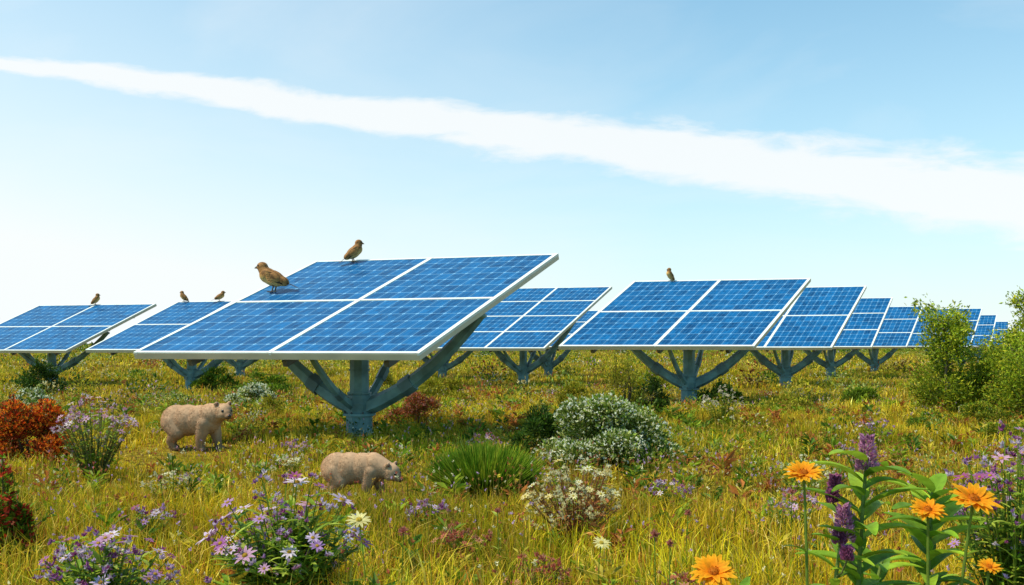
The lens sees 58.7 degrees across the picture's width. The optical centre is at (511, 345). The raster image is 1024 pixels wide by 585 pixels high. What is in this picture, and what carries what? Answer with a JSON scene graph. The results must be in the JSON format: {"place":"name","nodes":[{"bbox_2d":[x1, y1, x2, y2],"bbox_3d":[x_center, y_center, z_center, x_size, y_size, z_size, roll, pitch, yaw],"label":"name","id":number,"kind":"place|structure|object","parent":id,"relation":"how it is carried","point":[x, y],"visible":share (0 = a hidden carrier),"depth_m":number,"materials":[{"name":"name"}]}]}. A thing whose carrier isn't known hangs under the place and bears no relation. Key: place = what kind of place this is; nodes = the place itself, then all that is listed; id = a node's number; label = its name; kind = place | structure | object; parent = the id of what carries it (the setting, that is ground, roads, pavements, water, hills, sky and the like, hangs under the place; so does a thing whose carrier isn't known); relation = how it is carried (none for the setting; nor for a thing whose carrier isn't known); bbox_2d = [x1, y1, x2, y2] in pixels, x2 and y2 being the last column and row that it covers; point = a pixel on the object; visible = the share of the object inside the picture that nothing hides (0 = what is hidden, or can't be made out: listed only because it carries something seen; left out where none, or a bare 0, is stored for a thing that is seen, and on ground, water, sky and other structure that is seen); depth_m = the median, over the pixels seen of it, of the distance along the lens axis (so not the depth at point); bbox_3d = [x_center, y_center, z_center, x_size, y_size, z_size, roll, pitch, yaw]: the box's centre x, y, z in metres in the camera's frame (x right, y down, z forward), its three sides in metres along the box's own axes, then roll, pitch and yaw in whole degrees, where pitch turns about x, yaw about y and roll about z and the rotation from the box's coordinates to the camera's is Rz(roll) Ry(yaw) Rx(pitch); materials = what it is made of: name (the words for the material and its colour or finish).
{"place":"outdoors","nodes":[
{"label":"outdoors","id":0,"kind":"place"},
{"bbox_2d":[0,349,1023,584],"bbox_3d":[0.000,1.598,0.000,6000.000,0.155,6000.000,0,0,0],"label":"ground","id":1,"kind":"structure","parent":0,"point":[184,457],"depth_m":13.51,"materials":[{"name":"green plant"}]},
{"bbox_2d":[0,451,56,563],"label":"red leaf shrub","id":2,"kind":"object","parent":1,"relation":"on","point":[11,509],"visible":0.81,"depth_m":6.63,"materials":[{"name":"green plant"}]},
{"bbox_2d":[7,384,59,405],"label":"flowering shrub","id":3,"kind":"object","parent":1,"relation":"on","point":[32,393],"visible":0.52,"depth_m":22.61,"materials":[{"name":"white plant"}]},
{"bbox_2d":[0,392,81,466],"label":"red leaf shrub","id":4,"kind":"object","parent":1,"relation":"on","point":[19,423],"visible":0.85,"depth_m":12.26,"materials":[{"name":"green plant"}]},
{"bbox_2d":[12,356,72,393],"bbox_3d":[-15.563,1.020,29.948,1.761,1.339,1.746,0,0,0],"label":"dark green shrub","id":5,"kind":"object","parent":1,"relation":"on","point":[41,371],"visible":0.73,"depth_m":29.87,"materials":[{"name":"green plant"}]},
{"bbox_2d":[49,410,80,430],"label":"pink wildflowers","id":6,"kind":"object","parent":1,"relation":"on","point":[71,420],"visible":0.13,"depth_m":14.98,"materials":[{"name":"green plant"}]},
{"bbox_2d":[52,537,86,580],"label":"broadleaf wildflower","id":7,"kind":"object","parent":1,"relation":"on","point":[72,544],"visible":0.25,"depth_m":5.60,"materials":[{"name":"green plant"}]},
{"bbox_2d":[0,303,156,383],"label":"solar panel array","id":8,"kind":"object","parent":1,"relation":"on","point":[52,331],"visible":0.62,"depth_m":36.67,"materials":[{"name":"paint"}]},
{"bbox_2d":[89,293,100,305],"bbox_3d":[-17.569,-1.888,38.294,0.482,0.585,0.232,0,0,-20],"label":"sparrow","id":9,"kind":"object","parent":8,"relation":"on","point":[95,299],"visible":1,"depth_m":38.25},
{"bbox_2d":[49,393,138,481],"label":"pink wildflowers","id":10,"kind":"object","parent":1,"relation":"on","point":[87,450],"visible":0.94,"depth_m":10.74,"materials":[{"name":"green plant"}]},
{"bbox_2d":[30,524,180,584],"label":"purple wildflowers","id":11,"kind":"object","parent":1,"relation":"on","point":[106,574],"visible":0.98,"depth_m":5.13,"materials":[{"name":"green plant"}]},
{"bbox_2d":[117,495,176,539],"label":"purple wildflowers","id":12,"kind":"object","parent":1,"relation":"on","point":[153,514],"visible":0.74,"depth_m":7.14,"materials":[{"name":"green plant"}]},
{"bbox_2d":[85,301,233,389],"bbox_3d":[-11.597,0.023,32.986,6.070,3.432,3.695,0,0,15],"label":"solar panel array","id":13,"kind":"object","parent":1,"relation":"on","point":[157,325],"visible":0.59,"depth_m":32.98,"materials":[{"name":"paint"}]},
{"bbox_2d":[180,291,188,301],"bbox_3d":[-12.596,-1.849,35.076,0.476,0.489,0.208,0,0,10],"label":"sparrow","id":14,"kind":"object","parent":13,"relation":"on","point":[183,296],"visible":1,"depth_m":35.02},
{"bbox_2d":[213,291,225,300],"bbox_3d":[-11.185,-1.869,34.671,0.553,0.407,0.208,0,0,-15],"label":"sparrow","id":15,"kind":"object","parent":13,"relation":"on","point":[220,295],"visible":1,"depth_m":34.63},
{"bbox_2d":[154,474,167,530],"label":"thistle","id":16,"kind":"object","parent":1,"relation":"on","point":[160,477],"visible":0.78,"depth_m":7.49,"materials":[{"name":"green plant"}]},
{"bbox_2d":[140,471,192,500],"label":"cream wildflowers","id":17,"kind":"object","parent":1,"relation":"on","point":[173,478],"visible":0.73,"depth_m":8.78,"materials":[{"name":"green plant"}]},
{"bbox_2d":[158,400,203,410],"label":"grass tussock","id":18,"kind":"object","parent":1,"relation":"on","point":[183,403],"depth_m":19.96,"materials":[{"name":"green plant"}]},
{"bbox_2d":[160,401,232,451],"bbox_3d":[-4.709,1.220,13.679,1.265,0.768,0.503,0,0,14],"label":"bear","id":19,"kind":"object","parent":1,"relation":"on","point":[199,422],"visible":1,"depth_m":13.53},
{"bbox_2d":[188,366,240,391],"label":"green shrub","id":20,"kind":"object","parent":1,"relation":"on","point":[206,380],"visible":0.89,"depth_m":31.41,"materials":[{"name":"green plant"}]},
{"bbox_2d":[224,359,258,375],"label":"solar panel array","id":21,"kind":"object","parent":1,"relation":"on","point":[239,365],"visible":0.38,"depth_m":46.21,"materials":[{"name":"paint"}]},
{"bbox_2d":[223,378,277,406],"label":"flowering shrub","id":22,"kind":"object","parent":1,"relation":"on","point":[256,391],"visible":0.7,"depth_m":23.01,"materials":[{"name":"white plant"}]},
{"bbox_2d":[234,368,293,398],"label":"green shrub","id":23,"kind":"object","parent":1,"relation":"on","point":[271,382],"visible":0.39,"depth_m":27.36,"materials":[{"name":"green plant"}]},
{"bbox_2d":[252,394,299,415],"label":"yellow green shrub","id":24,"kind":"object","parent":1,"relation":"on","point":[276,404],"visible":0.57,"depth_m":19.89,"materials":[{"name":"green plant"}]},
{"bbox_2d":[194,469,373,584],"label":"purple wildflowers","id":25,"kind":"object","parent":1,"relation":"on","point":[294,539],"visible":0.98,"depth_m":5.35,"materials":[{"name":"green plant"}]},
{"bbox_2d":[271,449,311,478],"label":"cream wildflowers","id":26,"kind":"object","parent":1,"relation":"on","point":[289,463],"visible":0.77,"depth_m":10.76,"materials":[{"name":"beige plant"}]},
{"bbox_2d":[280,439,312,458],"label":"purple wildflowers","id":27,"kind":"object","parent":1,"relation":"on","point":[296,447],"visible":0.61,"depth_m":12.57,"materials":[{"name":"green plant"}]},
{"bbox_2d":[133,253,558,439],"bbox_3d":[-2.557,0.019,15.280,5.893,3.322,3.930,0,0,17],"label":"solar panel array","id":28,"kind":"object","parent":1,"relation":"on","point":[359,314],"visible":1,"depth_m":14.94,"materials":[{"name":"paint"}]},
{"bbox_2d":[255,262,297,291],"bbox_3d":[-4.181,-1.210,16.186,0.842,0.544,0.294,0,0,8],"label":"sparrow","id":29,"kind":"object","parent":28,"relation":"on","point":[271,277],"visible":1,"depth_m":16.11},
{"bbox_2d":[338,240,363,263],"bbox_3d":[-3.050,-1.767,17.267,0.511,0.484,0.214,0,0,-25],"label":"sparrow","id":30,"kind":"object","parent":28,"relation":"on","point":[354,251],"visible":1,"depth_m":17.22},
{"bbox_2d":[346,511,370,584],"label":"daisy","id":31,"kind":"object","parent":1,"relation":"on","point":[358,519],"visible":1,"depth_m":4.99,"materials":[{"name":"white plant"}]},
{"bbox_2d":[320,452,402,498],"bbox_3d":[-1.529,1.341,9.291,0.897,0.502,0.354,0,0,8],"label":"bear","id":32,"kind":"object","parent":1,"relation":"on","point":[349,468],"visible":0.81,"depth_m":9.17},
{"bbox_2d":[369,368,396,390],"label":"yellow green shrub","id":33,"kind":"object","parent":1,"relation":"on","point":[390,380],"visible":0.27,"depth_m":29.93,"materials":[{"name":"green plant"}]},
{"bbox_2d":[388,526,408,584],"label":"thistle","id":34,"kind":"object","parent":1,"relation":"on","point":[403,529],"visible":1,"depth_m":5.20,"materials":[{"name":"green plant"}]},
{"bbox_2d":[383,391,442,422],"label":"reddish shrub","id":35,"kind":"object","parent":1,"relation":"on","point":[416,404],"visible":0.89,"depth_m":18.55,"materials":[{"name":"red plant"}]},
{"bbox_2d":[402,498,450,531],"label":"purple wildflowers","id":36,"kind":"object","parent":1,"relation":"on","point":[443,506],"visible":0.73,"depth_m":7.56,"materials":[{"name":"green plant"}]},
{"bbox_2d":[417,373,468,401],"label":"yellow green shrub","id":37,"kind":"object","parent":1,"relation":"on","point":[451,384],"visible":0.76,"depth_m":25.84,"materials":[{"name":"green plant"}]},
{"bbox_2d":[422,351,472,378],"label":"solar panel array","id":38,"kind":"object","parent":1,"relation":"on","point":[445,367],"visible":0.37,"depth_m":43.69,"materials":[{"name":"paint"}]},
{"bbox_2d":[431,521,492,568],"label":"red wildflowers","id":39,"kind":"object","parent":1,"relation":"on","point":[449,541],"visible":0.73,"depth_m":6.36,"materials":[{"name":"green plant"}]},
{"bbox_2d":[465,432,501,445],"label":"pink wildflowers","id":40,"kind":"object","parent":1,"relation":"on","point":[487,436],"visible":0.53,"depth_m":13.14,"materials":[{"name":"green plant"}]},
{"bbox_2d":[419,438,554,497],"bbox_3d":[-0.273,1.291,9.708,1.494,0.602,1.497,0,0,0],"label":"grass tussock","id":41,"kind":"object","parent":1,"relation":"on","point":[470,461],"depth_m":9.40,"materials":[{"name":"green plant"}]},
{"bbox_2d":[492,507,504,568],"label":"thistle","id":42,"kind":"object","parent":1,"relation":"on","point":[497,509],"visible":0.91,"depth_m":6.20,"materials":[{"name":"green plant"}]},
{"bbox_2d":[0,341,1022,501],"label":"distant scrub","id":43,"kind":"object","parent":1,"relation":"on","point":[81,348],"visible":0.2,"depth_m":28.71,"materials":[{"name":"green plant"}]},
{"bbox_2d":[0,393,1023,584],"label":"meadow weeds","id":44,"kind":"object","parent":1,"relation":"on","point":[519,422],"visible":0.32,"depth_m":12.27,"materials":[{"name":"green plant"}]},
{"bbox_2d":[0,358,1023,584],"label":"meadow wildflowers","id":45,"kind":"object","parent":1,"relation":"on","point":[537,478],"visible":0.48,"depth_m":9.61,"materials":[{"name":"green plant"}]},
{"bbox_2d":[434,286,611,384],"bbox_3d":[0.458,-0.396,36.620,4.413,4.155,6.910,0,0,34],"label":"solar panel array","id":46,"kind":"object","parent":1,"relation":"on","point":[522,321],"visible":0.91,"depth_m":36.38,"materials":[{"name":"paint"}]},
{"bbox_2d":[492,552,572,584],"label":"red wildflowers","id":47,"kind":"object","parent":1,"relation":"on","point":[552,566],"visible":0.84,"depth_m":5.48,"materials":[{"name":"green plant"}]},
{"bbox_2d":[500,398,575,457],"bbox_3d":[0.372,1.210,12.759,1.256,0.946,0.930,0,0,32],"label":"dark green shrub","id":48,"kind":"object","parent":1,"relation":"on","point":[540,424],"visible":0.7,"depth_m":12.61,"materials":[{"name":"green plant"}]},
{"bbox_2d":[528,310,598,376],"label":"solar panel array","id":49,"kind":"object","parent":1,"relation":"on","point":[550,364],"visible":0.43,"depth_m":46.05,"materials":[{"name":"paint"}]},
{"bbox_2d":[521,454,621,545],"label":"cream wildflowers","id":50,"kind":"object","parent":1,"relation":"on","point":[585,517],"visible":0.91,"depth_m":7.14,"materials":[{"name":"beige plant"}]},
{"bbox_2d":[551,374,592,405],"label":"yellow green shrub","id":51,"kind":"object","parent":1,"relation":"on","point":[569,388],"visible":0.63,"depth_m":22.41,"materials":[{"name":"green plant"}]},
{"bbox_2d":[584,536,611,583],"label":"daisy","id":52,"kind":"object","parent":1,"relation":"on","point":[601,542],"visible":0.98,"depth_m":5.60,"materials":[{"name":"white plant"}]},
{"bbox_2d":[531,390,686,469],"bbox_3d":[1.319,1.126,12.143,2.213,1.100,1.911,0,0,0],"label":"flowering shrub","id":53,"kind":"object","parent":1,"relation":"on","point":[607,426],"visible":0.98,"depth_m":11.97,"materials":[{"name":"green plant"}]},
{"bbox_2d":[586,350,664,408],"bbox_3d":[2.505,1.010,19.926,1.824,1.847,1.529,0,0,0],"label":"yellow green shrub","id":54,"kind":"object","parent":1,"relation":"on","point":[615,373],"visible":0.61,"depth_m":19.95,"materials":[{"name":"green plant"}]},
{"bbox_2d":[620,366,675,390],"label":"green shrub","id":55,"kind":"object","parent":1,"relation":"on","point":[641,379],"visible":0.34,"depth_m":31.85,"materials":[{"name":"green plant"}]},
{"bbox_2d":[624,374,673,413],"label":"dark green shrub","id":56,"kind":"object","parent":1,"relation":"on","point":[663,401],"visible":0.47,"depth_m":20.46,"materials":[{"name":"green plant"}]},
{"bbox_2d":[647,529,660,584],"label":"thistle","id":57,"kind":"object","parent":1,"relation":"on","point":[654,534],"visible":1,"depth_m":4.59,"materials":[{"name":"green plant"}]},
{"bbox_2d":[634,569,704,584],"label":"red wildflowers","id":58,"kind":"object","parent":1,"relation":"on","point":[681,577],"visible":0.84,"depth_m":5.17,"materials":[{"name":"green plant"}]},
{"bbox_2d":[644,479,695,510],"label":"purple wildflowers","id":59,"kind":"object","parent":1,"relation":"on","point":[658,487],"visible":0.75,"depth_m":8.57,"materials":[{"name":"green plant"}]},
{"bbox_2d":[666,540,675,584],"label":"thistle","id":60,"kind":"object","parent":1,"relation":"on","point":[670,543],"visible":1,"depth_m":4.90,"materials":[{"name":"green plant"}]},
{"bbox_2d":[559,278,810,403],"bbox_3d":[4.838,-0.094,24.866,6.624,3.623,3.414,0,0,13],"label":"solar panel array","id":61,"kind":"object","parent":1,"relation":"on","point":[689,318],"visible":0.98,"depth_m":24.68,"materials":[{"name":"paint"}]},
{"bbox_2d":[666,268,674,280],"bbox_3d":[4.655,-2.011,26.573,0.338,0.490,0.183,0,0,-20],"label":"sparrow","id":62,"kind":"object","parent":61,"relation":"on","point":[669,274],"visible":0.99,"depth_m":26.50},
{"bbox_2d":[678,508,693,556],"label":"thistle","id":63,"kind":"object","parent":1,"relation":"on","point":[688,513],"visible":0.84,"depth_m":6.19,"materials":[{"name":"green plant"}]},
{"bbox_2d":[688,552,738,584],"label":"orange daisy","id":64,"kind":"object","parent":1,"relation":"on","point":[713,569],"visible":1,"depth_m":4.19,"materials":[{"name":"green plant"}]},
{"bbox_2d":[692,378,748,406],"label":"dark green shrub","id":65,"kind":"object","parent":1,"relation":"on","point":[714,391],"visible":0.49,"depth_m":23.41,"materials":[{"name":"green plant"}]},
{"bbox_2d":[701,385,746,425],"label":"cream wildflowers","id":66,"kind":"object","parent":1,"relation":"on","point":[722,409],"visible":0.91,"depth_m":17.44,"materials":[{"name":"green plant"}]},
{"bbox_2d":[739,576,749,584],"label":"broadleaf wildflower","id":67,"kind":"object","parent":1,"relation":"on","point":[746,581],"visible":1,"depth_m":4.50,"materials":[{"name":"green plant"}]},
{"bbox_2d":[746,393,823,411],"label":"yellow green shrub","id":68,"kind":"object","parent":1,"relation":"on","point":[792,400],"visible":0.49,"depth_m":20.82,"materials":[{"name":"green plant"}]},
{"bbox_2d":[781,489,794,556],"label":"thistle","id":69,"kind":"object","parent":1,"relation":"on","point":[791,491],"visible":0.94,"depth_m":6.50,"materials":[{"name":"green plant"}]},
{"bbox_2d":[720,286,866,386],"bbox_3d":[10.429,-0.322,34.713,6.150,4.044,4.158,0,0,16],"label":"solar panel array","id":70,"kind":"object","parent":1,"relation":"on","point":[815,320],"visible":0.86,"depth_m":34.39,"materials":[{"name":"paint"}]},
{"bbox_2d":[761,486,829,529],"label":"pink wildflowers","id":71,"kind":"object","parent":1,"relation":"on","point":[810,500],"visible":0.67,"depth_m":7.54,"materials":[{"name":"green plant"}]},
{"bbox_2d":[782,459,826,584],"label":"orange daisy","id":72,"kind":"object","parent":1,"relation":"on","point":[803,471],"visible":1,"depth_m":3.80,"materials":[{"name":"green plant"}]},
{"bbox_2d":[776,454,835,494],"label":"cream wildflowers","id":73,"kind":"object","parent":1,"relation":"on","point":[801,483],"visible":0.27,"depth_m":9.59,"materials":[{"name":"green plant"}]},
{"bbox_2d":[795,502,875,584],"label":"broadleaf wildflower","id":74,"kind":"object","parent":1,"relation":"on","point":[845,552],"visible":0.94,"depth_m":3.88,"materials":[{"name":"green plant"}]},
{"bbox_2d":[803,297,892,376],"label":"solar panel array","id":75,"kind":"object","parent":1,"relation":"on","point":[861,329],"visible":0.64,"depth_m":44.59,"materials":[{"name":"paint"}]},
{"bbox_2d":[839,385,882,407],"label":"green shrub","id":76,"kind":"object","parent":1,"relation":"on","point":[856,393],"visible":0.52,"depth_m":23.43,"materials":[{"name":"green plant"}]},
{"bbox_2d":[835,440,886,473],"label":"pink wildflowers","id":77,"kind":"object","parent":1,"relation":"on","point":[848,457],"visible":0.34,"depth_m":11.44,"materials":[{"name":"green plant"}]},
{"bbox_2d":[794,433,929,584],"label":"broadleaf wildflower","id":78,"kind":"object","parent":1,"relation":"on","point":[860,484],"visible":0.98,"depth_m":3.94,"materials":[{"name":"green plant"}]},
{"bbox_2d":[855,418,894,448],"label":"purple wildflowers","id":79,"kind":"object","parent":1,"relation":"on","point":[871,429],"visible":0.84,"depth_m":13.96,"materials":[{"name":"green plant"}]},
{"bbox_2d":[834,543,924,581],"bbox_3d":[1.736,1.294,4.276,0.437,0.644,0.443,0,0,0],"label":"broadleaf wildflower","id":80,"kind":"object","parent":1,"relation":"on","point":[879,571],"visible":0.61,"depth_m":4.31,"materials":[{"name":"green plant"}]},
{"bbox_2d":[852,306,921,371],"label":"solar panel array","id":81,"kind":"object","parent":1,"relation":"on","point":[897,328],"visible":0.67,"depth_m":52.60,"materials":[{"name":"paint"}]},
{"bbox_2d":[900,415,939,429],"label":"green shrub","id":82,"kind":"object","parent":1,"relation":"on","point":[911,421],"visible":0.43,"depth_m":16.37,"materials":[{"name":"green plant"}]},
{"bbox_2d":[908,497,948,584],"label":"orange daisy","id":83,"kind":"object","parent":1,"relation":"on","point":[927,508],"visible":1,"depth_m":3.71,"materials":[{"name":"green plant"}]},
{"bbox_2d":[881,471,986,584],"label":"broadleaf wildflower","id":84,"kind":"object","parent":1,"relation":"on","point":[935,484],"visible":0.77,"depth_m":4.49,"materials":[{"name":"green plant"}]},
{"bbox_2d":[907,308,982,361],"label":"solar panel array","id":85,"kind":"object","parent":1,"relation":"on","point":[975,318],"visible":0.09,"depth_m":57.12,"materials":[{"name":"photovoltaic glass"},{"name":"silicon cells"},{"name":"aluminium"}]},
{"bbox_2d":[900,296,990,412],"bbox_3d":[9.575,0.233,19.922,1.853,2.773,1.803,0,0,0],"label":"young tree","id":86,"kind":"object","parent":1,"relation":"on","point":[955,327],"visible":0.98,"depth_m":19.91,"materials":[{"name":"green plant"}]},
{"bbox_2d":[906,363,998,414],"bbox_3d":[10.063,0.926,20.402,2.307,1.438,2.211,0,0,-17],"label":"yellow green shrub","id":87,"kind":"object","parent":1,"relation":"on","point":[979,389],"visible":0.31,"depth_m":20.22,"materials":[{"name":"green plant"}]},
{"bbox_2d":[946,506,996,539],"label":"purple wildflowers","id":88,"kind":"object","parent":1,"relation":"on","point":[962,520],"visible":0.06,"depth_m":7.17,"materials":[{"name":"green plant"}]},
{"bbox_2d":[941,482,1004,584],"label":"orange daisy","id":89,"kind":"object","parent":1,"relation":"on","point":[975,496],"visible":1,"depth_m":3.60,"materials":[{"name":"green plant"}]},
{"bbox_2d":[956,315,996,366],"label":"solar panel array","id":90,"kind":"object","parent":1,"relation":"on","point":[986,322],"visible":0.15,"depth_m":64.97,"materials":[{"name":"paint"}]},
{"bbox_2d":[935,420,1023,584],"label":"purple wildflowers","id":91,"kind":"object","parent":1,"relation":"on","point":[1006,546],"visible":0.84,"depth_m":4.96,"materials":[{"name":"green plant"}]},
{"bbox_2d":[944,397,1019,428],"bbox_3d":[8.980,1.315,17.049,1.515,0.667,1.349,0,0,-23],"label":"green shrub","id":92,"kind":"object","parent":1,"relation":"on","point":[980,409],"visible":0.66,"depth_m":17.08,"materials":[{"name":"green plant"}]},
{"bbox_2d":[965,321,1008,360],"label":"solar panel array","id":93,"kind":"object","parent":1,"relation":"on","point":[1001,324],"visible":0.16,"depth_m":84.05,"materials":[{"name":"paint"}]},
{"bbox_2d":[975,558,1003,584],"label":"orange daisy","id":94,"kind":"object","parent":1,"relation":"on","point":[989,565],"visible":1,"depth_m":4.10,"materials":[{"name":"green plant"}]},
{"bbox_2d":[964,321,1023,411],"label":"young tree","id":95,"kind":"object","parent":1,"relation":"on","point":[995,361],"visible":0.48,"depth_m":19.63,"materials":[{"name":"green plant"}]},
{"bbox_2d":[970,335,1023,417],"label":"young tree","id":96,"kind":"object","parent":1,"relation":"on","point":[1017,393],"visible":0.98,"depth_m":18.36,"materials":[{"name":"green plant"}]},
{"bbox_2d":[980,421,1023,445],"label":"green shrub","id":97,"kind":"object","parent":1,"relation":"on","point":[991,428],"visible":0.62,"depth_m":14.57,"materials":[{"name":"green plant"}]},
{"bbox_2d":[990,389,1023,413],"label":"yellow green shrub","id":98,"kind":"object","parent":1,"relation":"on","point":[1007,406],"visible":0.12,"depth_m":19.16,"materials":[{"name":"green plant"}]},
{"bbox_2d":[994,286,1023,379],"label":"young tree","id":99,"kind":"object","parent":1,"relation":"on","point":[1017,302],"visible":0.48,"depth_m":20.50,"materials":[{"name":"green plant"}]},
{"bbox_2d":[0,0,1023,342],"label":"sky","id":100,"kind":"structure","parent":0,"point":[152,151],"materials":[{"name":"blue"}]}
]}

